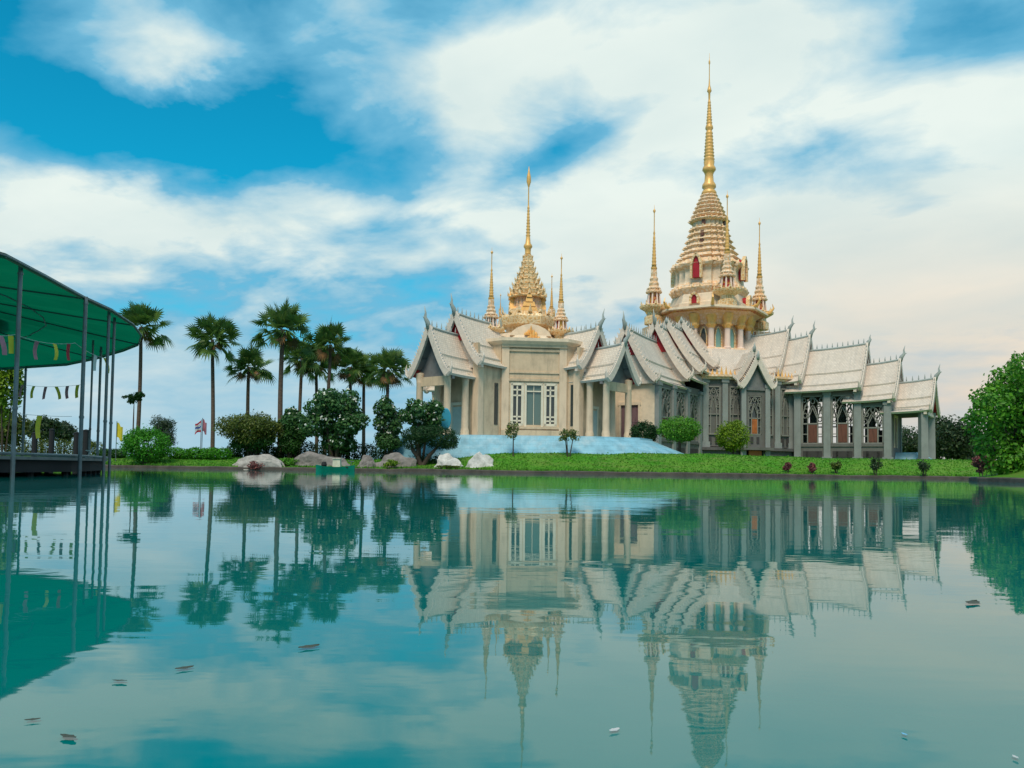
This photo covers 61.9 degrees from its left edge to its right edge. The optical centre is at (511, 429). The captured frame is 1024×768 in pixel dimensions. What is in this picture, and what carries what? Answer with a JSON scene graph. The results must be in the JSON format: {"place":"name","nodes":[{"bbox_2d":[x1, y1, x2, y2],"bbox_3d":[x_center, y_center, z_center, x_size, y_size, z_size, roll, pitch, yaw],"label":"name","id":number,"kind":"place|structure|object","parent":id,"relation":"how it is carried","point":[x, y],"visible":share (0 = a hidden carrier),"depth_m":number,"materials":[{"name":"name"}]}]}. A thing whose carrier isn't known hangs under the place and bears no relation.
{"place":"outdoors","nodes":[
{"label":"outdoors","id":0,"kind":"place"},
{"bbox_2d":[0,468,1023,767],"bbox_3d":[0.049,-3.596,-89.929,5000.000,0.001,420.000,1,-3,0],"label":"water","id":1,"kind":"structure","parent":0,"point":[504,620],"depth_m":2.51,"materials":[{"name":"liquid"}]},
{"bbox_2d":[31,432,37,452],"bbox_3d":[-34.698,1.873,61.957,0.420,3.392,0.399,1,-3,0],"label":"mooring post","id":2,"kind":"object","parent":1,"relation":"in","point":[34,445],"visible":0.38,"depth_m":61.84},
{"bbox_2d":[48,429,54,453],"bbox_3d":[-34.545,1.795,63.963,0.420,3.733,0.399,1,-3,0],"label":"mooring post","id":3,"kind":"object","parent":1,"relation":"in","point":[51,440],"visible":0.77,"depth_m":63.86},
{"bbox_2d":[0,447,107,475],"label":"deck","id":4,"kind":"structure","parent":1,"relation":"in","point":[29,464],"depth_m":27.06,"materials":[{"name":"grey"}]},
{"bbox_2d":[0,252,141,476],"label":"canopy","id":5,"kind":"object","parent":4,"relation":"on","point":[37,305],"visible":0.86,"depth_m":33.68,"materials":[{"name":"fabric"}]},
{"bbox_2d":[0,334,14,354],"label":"bunting","id":6,"kind":"object","parent":5,"relation":"hanging from","point":[10,343],"visible":1,"depth_m":23.69,"materials":[{"name":"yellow fabric"}]},
{"bbox_2d":[17,413,71,437],"bbox_3d":[-14.384,-0.121,26.169,0.088,0.826,4.337,1,-3,-7],"label":"bunting","id":7,"kind":"object","parent":5,"relation":"hanging from","point":[37,425],"visible":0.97,"depth_m":25.88,"materials":[{"name":"yellow fabric"}]},
{"bbox_2d":[20,336,72,359],"bbox_3d":[-14.284,-2.525,26.232,0.208,0.920,4.439,1,-3,-6],"label":"bunting","id":8,"kind":"object","parent":5,"relation":"hanging from","point":[36,343],"visible":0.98,"depth_m":26.61,"materials":[{"name":"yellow fabric"}]},
{"bbox_2d":[19,384,78,399],"bbox_3d":[-25.298,-2.134,46.621,8.155,1.127,0.207,-1,-3,37],"label":"bunting","id":9,"kind":"object","parent":5,"relation":"hanging from","point":[57,390],"visible":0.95,"depth_m":46.14,"materials":[{"name":"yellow fabric"}]},
{"bbox_2d":[75,343,109,370],"bbox_3d":[-14.687,-2.450,29.883,0.132,0.751,2.915,1,-3,-4],"label":"bunting","id":10,"kind":"object","parent":5,"relation":"hanging from","point":[94,362],"visible":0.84,"depth_m":30.23,"materials":[{"name":"white fabric"}]},
{"bbox_2d":[73,432,78,453],"bbox_3d":[-30.638,1.852,59.959,0.420,3.364,0.399,1,-3,0],"label":"mooring post","id":11,"kind":"object","parent":1,"relation":"in","point":[75,442],"visible":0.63,"depth_m":59.84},
{"bbox_2d":[82,429,88,454],"bbox_3d":[-29.984,1.767,59.963,0.420,3.553,0.399,1,-3,0],"label":"mooring post","id":12,"kind":"object","parent":1,"relation":"in","point":[85,438],"visible":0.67,"depth_m":59.85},
{"bbox_2d":[298,644,319,647],"bbox_3d":[-0.499,0.532,2.096,0.028,0.003,0.056,-1,-3,30],"label":"floating leaf","id":13,"kind":"object","parent":1,"relation":"on","point":[309,646],"visible":1,"depth_m":2.10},
{"bbox_2d":[316,458,354,470],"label":"moored boat","id":14,"kind":"object","parent":1,"relation":"on","point":[336,465],"visible":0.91,"depth_m":68.42,"materials":[{"name":"teal plastic"}]},
{"bbox_2d":[965,600,980,603],"bbox_3d":[1.596,0.598,2.956,0.096,0.005,0.048,2,-3,-29],"label":"floating leaf","id":15,"kind":"object","parent":1,"relation":"on","point":[973,602],"visible":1,"depth_m":2.96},
{"bbox_2d":[0,0,1023,459],"label":"sky","id":16,"kind":"structure","parent":0,"point":[363,165],"materials":[{"name":"blue"}]},
{"bbox_2d":[0,452,1023,477],"bbox_3d":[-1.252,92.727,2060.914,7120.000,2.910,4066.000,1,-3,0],"label":"lawn","id":17,"kind":"structure","parent":0,"point":[940,467],"depth_m":72.78,"materials":[{"name":"plant"}]},
{"bbox_2d":[0,369,26,455],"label":"waterside tree","id":18,"kind":"object","parent":17,"relation":"on","point":[6,378],"visible":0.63,"depth_m":75.99,"materials":[{"name":"green plant"}]},
{"bbox_2d":[0,412,32,447],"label":"waterside tree","id":19,"kind":"object","parent":17,"relation":"on","point":[19,426],"visible":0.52,"depth_m":83.73,"materials":[{"name":"green plant"}]},
{"bbox_2d":[25,414,67,449],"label":"waterside tree","id":20,"kind":"object","parent":17,"relation":"on","point":[47,424],"visible":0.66,"depth_m":94.04,"materials":[{"name":"green plant"}]},
{"bbox_2d":[0,438,102,454],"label":"hedge","id":21,"kind":"object","parent":17,"relation":"on","point":[57,449],"visible":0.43,"depth_m":83.65,"materials":[{"name":"green plant"}]},
{"bbox_2d":[56,420,78,453],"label":"waterside tree","id":22,"kind":"object","parent":17,"relation":"on","point":[69,431],"visible":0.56,"depth_m":109.49,"materials":[{"name":"green plant"}]},
{"bbox_2d":[95,448,127,457],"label":"hedge","id":23,"kind":"object","parent":17,"relation":"on","point":[118,454],"visible":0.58,"depth_m":75.54,"materials":[{"name":"green plant"}]},
{"bbox_2d":[115,423,122,460],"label":"flagpole","id":24,"kind":"object","parent":17,"relation":"on","point":[119,431],"visible":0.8,"depth_m":74.00,"materials":[{"name":"yellow fabric"}]},
{"bbox_2d":[121,391,144,452],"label":"thin tree","id":25,"kind":"object","parent":17,"relation":"on","point":[135,397],"visible":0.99,"depth_m":82.94,"materials":[{"name":"green plant"}]},
{"bbox_2d":[116,423,173,463],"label":"round bush","id":26,"kind":"object","parent":17,"relation":"on","point":[131,443],"visible":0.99,"depth_m":71.70,"materials":[{"name":"green plant"}]},
{"bbox_2d":[118,302,174,453],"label":"fan palm","id":27,"kind":"object","parent":17,"relation":"on","point":[138,314],"visible":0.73,"depth_m":86.19,"materials":[{"name":"green plant"}]},
{"bbox_2d":[149,414,178,455],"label":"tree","id":28,"kind":"object","parent":17,"relation":"on","point":[163,424],"visible":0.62,"depth_m":79.28,"materials":[{"name":"green plant"}]},
{"bbox_2d":[195,420,201,448],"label":"flagpole","id":29,"kind":"object","parent":17,"relation":"on","point":[197,427],"visible":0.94,"depth_m":78.04,"materials":[{"name":"white fabric"}]},
{"bbox_2d":[166,447,233,459],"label":"hedge","id":30,"kind":"object","parent":17,"relation":"on","point":[198,453],"visible":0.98,"depth_m":75.03,"materials":[{"name":"green plant"}]},
{"bbox_2d":[201,418,206,447],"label":"flagpole","id":31,"kind":"object","parent":17,"relation":"on","point":[204,426],"visible":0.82,"depth_m":78.65,"materials":[{"name":"pink fabric"}]},
{"bbox_2d":[183,313,242,449],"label":"fan palm","id":32,"kind":"object","parent":17,"relation":"on","point":[217,329],"visible":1,"depth_m":83.95,"materials":[{"name":"green plant"}]},
{"bbox_2d":[211,409,283,455],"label":"tree","id":33,"kind":"object","parent":17,"relation":"on","point":[238,426],"visible":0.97,"depth_m":75.60,"materials":[{"name":"green plant"}]},
{"bbox_2d":[223,345,276,413],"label":"fan palm","id":34,"kind":"object","parent":17,"relation":"on","point":[256,361],"visible":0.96,"depth_m":87.87,"materials":[{"name":"green plant"}]},
{"bbox_2d":[228,435,275,454],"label":"broadleaf shrub","id":35,"kind":"object","parent":17,"relation":"on","point":[259,444],"visible":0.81,"depth_m":76.24,"materials":[{"name":"green plant"}]},
{"bbox_2d":[247,461,264,469],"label":"shoreline plant","id":36,"kind":"object","parent":17,"relation":"on","point":[252,466],"visible":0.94,"depth_m":70.69,"materials":[{"name":"red plant"}]},
{"bbox_2d":[233,454,284,469],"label":"rock","id":37,"kind":"object","parent":17,"relation":"on","point":[267,460],"visible":0.47,"depth_m":71.08,"materials":[{"name":"stone"}]},
{"bbox_2d":[227,445,292,457],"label":"hedge","id":38,"kind":"object","parent":17,"relation":"on","point":[274,452],"visible":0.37,"depth_m":79.09,"materials":[{"name":"green plant"}]},
{"bbox_2d":[249,298,315,453],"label":"fan palm","id":39,"kind":"object","parent":17,"relation":"on","point":[288,317],"visible":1,"depth_m":82.07,"materials":[{"name":"green plant"}]},
{"bbox_2d":[275,424,300,458],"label":"broadleaf shrub","id":40,"kind":"object","parent":17,"relation":"on","point":[287,446],"visible":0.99,"depth_m":77.12,"materials":[{"name":"green plant"}]},
{"bbox_2d":[279,457,299,465],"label":"shoreline plant","id":41,"kind":"object","parent":17,"relation":"on","point":[287,461],"visible":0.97,"depth_m":71.83,"materials":[{"name":"green plant"}]},
{"bbox_2d":[278,406,311,457],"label":"plumeria tree","id":42,"kind":"object","parent":17,"relation":"on","point":[292,416],"visible":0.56,"depth_m":78.03,"materials":[{"name":"green plant"}]},
{"bbox_2d":[278,340,322,454],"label":"fan palm","id":43,"kind":"object","parent":17,"relation":"on","point":[301,365],"visible":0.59,"depth_m":92.00,"materials":[{"name":"green plant"}]},
{"bbox_2d":[296,344,335,451],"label":"fan palm","id":44,"kind":"object","parent":17,"relation":"on","point":[322,368],"visible":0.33,"depth_m":93.94,"materials":[{"name":"green plant"}]},
{"bbox_2d":[294,451,349,465],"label":"rock","id":45,"kind":"object","parent":17,"relation":"on","point":[308,458],"visible":0.37,"depth_m":72.01,"materials":[{"name":"stone"}]},
{"bbox_2d":[296,317,356,454],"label":"fan palm","id":46,"kind":"object","parent":17,"relation":"on","point":[331,333],"visible":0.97,"depth_m":85.09,"materials":[{"name":"green plant"}]},
{"bbox_2d":[297,388,370,457],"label":"plumeria tree","id":47,"kind":"object","parent":17,"relation":"on","point":[342,410],"visible":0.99,"depth_m":74.69,"materials":[{"name":"green plant"}]},
{"bbox_2d":[317,434,357,457],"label":"broadleaf shrub","id":48,"kind":"object","parent":17,"relation":"on","point":[325,444],"visible":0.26,"depth_m":76.09,"materials":[{"name":"green plant"}]},
{"bbox_2d":[323,347,372,458],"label":"fan palm","id":49,"kind":"object","parent":17,"relation":"on","point":[350,374],"visible":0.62,"depth_m":89.62,"materials":[{"name":"green plant"}]},
{"bbox_2d":[298,440,399,458],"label":"hedge","id":50,"kind":"object","parent":17,"relation":"on","point":[365,448],"visible":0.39,"depth_m":79.72,"materials":[{"name":"green plant"}]},
{"bbox_2d":[343,362,386,454],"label":"fan palm","id":51,"kind":"object","parent":17,"relation":"on","point":[360,382],"visible":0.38,"depth_m":92.89,"materials":[{"name":"green plant"}]},
{"bbox_2d":[357,455,375,466],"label":"rock","id":52,"kind":"object","parent":17,"relation":"on","point":[367,460],"visible":0.4,"depth_m":71.49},
{"bbox_2d":[373,432,401,454],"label":"broadleaf shrub","id":53,"kind":"object","parent":17,"relation":"on","point":[386,441],"visible":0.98,"depth_m":76.96,"materials":[{"name":"green plant"}]},
{"bbox_2d":[364,347,412,396],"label":"fan palm","id":54,"kind":"object","parent":17,"relation":"on","point":[390,359],"visible":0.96,"depth_m":88.12,"materials":[{"name":"green plant"}]},
{"bbox_2d":[372,395,405,453],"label":"plumeria tree","id":55,"kind":"object","parent":17,"relation":"on","point":[385,420],"visible":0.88,"depth_m":77.29,"materials":[{"name":"green plant"}]},
{"bbox_2d":[383,459,400,467],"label":"shoreline plant","id":56,"kind":"object","parent":17,"relation":"on","point":[392,462],"visible":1,"depth_m":70.51,"materials":[{"name":"green plant"}]},
{"bbox_2d":[375,452,416,466],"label":"rock","id":57,"kind":"object","parent":17,"relation":"on","point":[402,459],"visible":0.43,"depth_m":71.79,"materials":[{"name":"stone"}]},
{"bbox_2d":[401,398,444,458],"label":"plumeria tree","id":58,"kind":"object","parent":17,"relation":"on","point":[418,410],"visible":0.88,"depth_m":74.48,"materials":[{"name":"green plant"}]},
{"bbox_2d":[400,424,459,464],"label":"tree","id":59,"kind":"object","parent":17,"relation":"on","point":[426,435],"visible":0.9,"depth_m":72.35,"materials":[{"name":"green plant"}]},
{"bbox_2d":[436,465,459,468],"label":"shoreline plant","id":60,"kind":"object","parent":17,"relation":"on","point":[449,466],"visible":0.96,"depth_m":70.53,"materials":[{"name":"green plant"}]},
{"bbox_2d":[434,453,462,467],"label":"rock","id":61,"kind":"object","parent":17,"relation":"on","point":[446,459],"visible":0.48,"depth_m":71.46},
{"bbox_2d":[466,452,492,467],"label":"rock","id":62,"kind":"object","parent":17,"relation":"on","point":[478,460],"visible":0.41,"depth_m":71.33,"materials":[{"name":"stone"}]},
{"bbox_2d":[505,421,518,456],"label":"sapling","id":63,"kind":"object","parent":17,"relation":"on","point":[510,430],"visible":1,"depth_m":73.70,"materials":[{"name":"green plant"}]},
{"bbox_2d":[370,435,682,459],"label":"terrace","id":64,"kind":"structure","parent":17,"relation":"on","point":[469,445],"depth_m":76.04,"materials":[{"name":"paint"}]},
{"bbox_2d":[441,408,450,427],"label":"sign board","id":65,"kind":"object","parent":64,"relation":"on","point":[446,415],"visible":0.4,"depth_m":76.37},
{"bbox_2d":[405,168,641,436],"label":"temple","id":66,"kind":"structure","parent":64,"relation":"on","point":[533,370],"depth_m":86.72,"materials":[{"name":"beige paint"}]},
{"bbox_2d":[451,402,461,434],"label":"door","id":67,"kind":"structure","parent":66,"relation":"in","point":[455,411],"depth_m":85.85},
{"bbox_2d":[494,383,497,424],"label":"window","id":68,"kind":"structure","parent":66,"relation":"in","point":[495,384],"depth_m":85.91,"materials":[{"name":"grey glass"}]},
{"bbox_2d":[510,382,523,425],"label":"window","id":69,"kind":"structure","parent":66,"relation":"in","point":[517,389],"depth_m":86.67,"materials":[{"name":"white glass"}]},
{"bbox_2d":[524,383,542,429],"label":"window","id":70,"kind":"structure","parent":66,"relation":"in","point":[533,399],"depth_m":86.93,"materials":[{"name":"white glass"}]},
{"bbox_2d":[543,383,556,426],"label":"window shutter","id":71,"kind":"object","parent":66,"relation":"in","point":[550,389],"depth_m":86.99,"materials":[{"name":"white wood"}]},
{"bbox_2d":[570,385,572,425],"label":"window","id":72,"kind":"structure","parent":66,"relation":"in","point":[571,404],"depth_m":86.80,"materials":[{"name":"grey glass"}]},
{"bbox_2d":[593,406,598,435],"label":"door","id":73,"kind":"structure","parent":66,"relation":"in","point":[595,413],"depth_m":88.75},
{"bbox_2d":[105,464,1023,482],"bbox_3d":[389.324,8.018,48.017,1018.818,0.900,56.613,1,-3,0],"label":"kerb","id":74,"kind":"structure","parent":17,"relation":"on","point":[1000,479],"depth_m":70.04,"materials":[{"name":"concrete"}]},
{"bbox_2d":[869,457,882,475],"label":"kerb shrub","id":75,"kind":"object","parent":74,"relation":"on","point":[874,466],"visible":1,"depth_m":70.74,"materials":[{"name":"green plant"}]},
{"bbox_2d":[917,459,930,475],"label":"kerb shrub","id":76,"kind":"object","parent":74,"relation":"on","point":[921,464],"visible":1,"depth_m":70.58,"materials":[{"name":"green plant"}]},
{"bbox_2d":[558,428,580,456],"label":"sapling","id":77,"kind":"object","parent":17,"relation":"on","point":[565,434],"visible":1,"depth_m":73.75,"materials":[{"name":"green plant"}]},
{"bbox_2d":[628,420,658,441],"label":"domed tree","id":78,"kind":"object","parent":17,"relation":"on","point":[646,430],"visible":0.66,"depth_m":83.38,"materials":[{"name":"green plant"}]},
{"bbox_2d":[656,415,702,451],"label":"domed tree","id":79,"kind":"object","parent":17,"relation":"on","point":[682,431],"visible":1,"depth_m":81.26,"materials":[{"name":"green plant"}]},
{"bbox_2d":[714,419,751,454],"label":"domed tree","id":80,"kind":"object","parent":17,"relation":"on","point":[737,440],"visible":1,"depth_m":81.47,"materials":[{"name":"green plant"}]},
{"bbox_2d":[613,53,940,459],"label":"great temple","id":81,"kind":"structure","parent":17,"relation":"on","point":[707,354],"depth_m":104.82,"materials":[{"name":"tile"}]},
{"bbox_2d":[618,402,640,436],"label":"door","id":82,"kind":"structure","parent":81,"relation":"in","point":[635,406],"depth_m":93.87,"materials":[{"name":"white paint"}]},
{"bbox_2d":[662,387,671,438],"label":"window","id":83,"kind":"structure","parent":81,"relation":"in","point":[666,392],"depth_m":94.88,"materials":[{"name":"grey glass"}]},
{"bbox_2d":[676,390,685,419],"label":"window","id":84,"kind":"structure","parent":81,"relation":"in","point":[681,396],"depth_m":98.62,"materials":[{"name":"grey glass"}]},
{"bbox_2d":[690,393,697,441],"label":"window","id":85,"kind":"structure","parent":81,"relation":"in","point":[693,397],"depth_m":102.27,"materials":[{"name":"grey glass"}]},
{"bbox_2d":[708,386,720,434],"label":"window","id":86,"kind":"structure","parent":81,"relation":"in","point":[717,397],"depth_m":104.04,"materials":[{"name":"grey glass"}]},
{"bbox_2d":[729,386,739,421],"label":"window","id":87,"kind":"structure","parent":81,"relation":"in","point":[730,390],"depth_m":104.29,"materials":[{"name":"grey glass"}]},
{"bbox_2d":[748,395,761,434],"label":"window","id":88,"kind":"structure","parent":81,"relation":"in","point":[754,414],"depth_m":104.06,"materials":[{"name":"grey glass"}]},
{"bbox_2d":[748,450,761,455],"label":"basement door","id":89,"kind":"structure","parent":81,"relation":"in","point":[757,453],"depth_m":103.60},
{"bbox_2d":[770,390,772,435],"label":"window","id":90,"kind":"structure","parent":81,"relation":"in","point":[771,392],"depth_m":105.42,"materials":[{"name":"grey glass"}]},
{"bbox_2d":[780,388,789,436],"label":"window","id":91,"kind":"structure","parent":81,"relation":"in","point":[782,394],"depth_m":106.07,"materials":[{"name":"grey glass"}]},
{"bbox_2d":[801,396,823,443],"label":"window","id":92,"kind":"structure","parent":81,"relation":"in","point":[812,434],"depth_m":104.89,"materials":[{"name":"grey wood"}]},
{"bbox_2d":[816,400,837,442],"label":"window","id":93,"kind":"structure","parent":81,"relation":"in","point":[836,400],"depth_m":111.46,"materials":[{"name":"grey wood"}]},
{"bbox_2d":[831,395,853,443],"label":"window","id":94,"kind":"structure","parent":81,"relation":"in","point":[843,433],"depth_m":103.02,"materials":[{"name":"grey wood"}]},
{"bbox_2d":[844,403,865,442],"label":"window","id":95,"kind":"structure","parent":81,"relation":"in","point":[845,418],"depth_m":110.26,"materials":[{"name":"grey wood"}]},
{"bbox_2d":[861,405,883,443],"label":"window","id":96,"kind":"structure","parent":81,"relation":"in","point":[873,435],"depth_m":101.20,"materials":[{"name":"grey wood"}]},
{"bbox_2d":[873,410,881,442],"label":"window","id":97,"kind":"structure","parent":81,"relation":"in","point":[874,422],"depth_m":108.50,"materials":[{"name":"grey wood"}]},
{"bbox_2d":[894,415,897,447],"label":"door","id":98,"kind":"structure","parent":81,"relation":"in","point":[895,416],"depth_m":104.14,"materials":[{"name":"grey wood"}]},
{"bbox_2d":[895,452,929,458],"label":"ramp","id":99,"kind":"structure","parent":81,"relation":"on","point":[905,455],"depth_m":102.34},
{"bbox_2d":[782,462,791,472],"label":"kerb shrub","id":100,"kind":"object","parent":17,"relation":"on","point":[787,466],"visible":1,"depth_m":70.71,"materials":[{"name":"pink plant"}]},
{"bbox_2d":[807,462,817,472],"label":"kerb shrub","id":101,"kind":"object","parent":17,"relation":"on","point":[812,467],"visible":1,"depth_m":70.77,"materials":[{"name":"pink plant"}]},
{"bbox_2d":[829,460,841,472],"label":"kerb shrub","id":102,"kind":"object","parent":17,"relation":"on","point":[835,465],"visible":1,"depth_m":70.66,"materials":[{"name":"green plant"}]},
{"bbox_2d":[902,425,917,451],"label":"distant tree","id":103,"kind":"object","parent":17,"relation":"on","point":[909,443],"visible":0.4,"depth_m":147.57,"materials":[{"name":"green plant"}]},
{"bbox_2d":[935,416,950,458],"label":"distant tree","id":104,"kind":"object","parent":17,"relation":"on","point":[937,423],"visible":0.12,"depth_m":139.04,"materials":[{"name":"green plant"}]},
{"bbox_2d":[935,414,977,459],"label":"distant tree","id":105,"kind":"object","parent":17,"relation":"on","point":[952,441],"visible":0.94,"depth_m":119.17,"materials":[{"name":"green plant"}]},
{"bbox_2d":[969,432,996,459],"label":"distant tree","id":106,"kind":"object","parent":17,"relation":"on","point":[974,455],"visible":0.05,"depth_m":133.32,"materials":[{"name":"green plant"}]},
{"bbox_2d":[970,456,997,475],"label":"flowering shrub","id":107,"kind":"object","parent":17,"relation":"on","point":[976,462],"visible":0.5,"depth_m":65.81,"materials":[{"name":"pink plant"}]},
{"bbox_2d":[961,351,1023,475],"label":"shoreline tree","id":108,"kind":"object","parent":17,"relation":"on","point":[998,397],"visible":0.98,"depth_m":51.88,"materials":[{"name":"green plant"}]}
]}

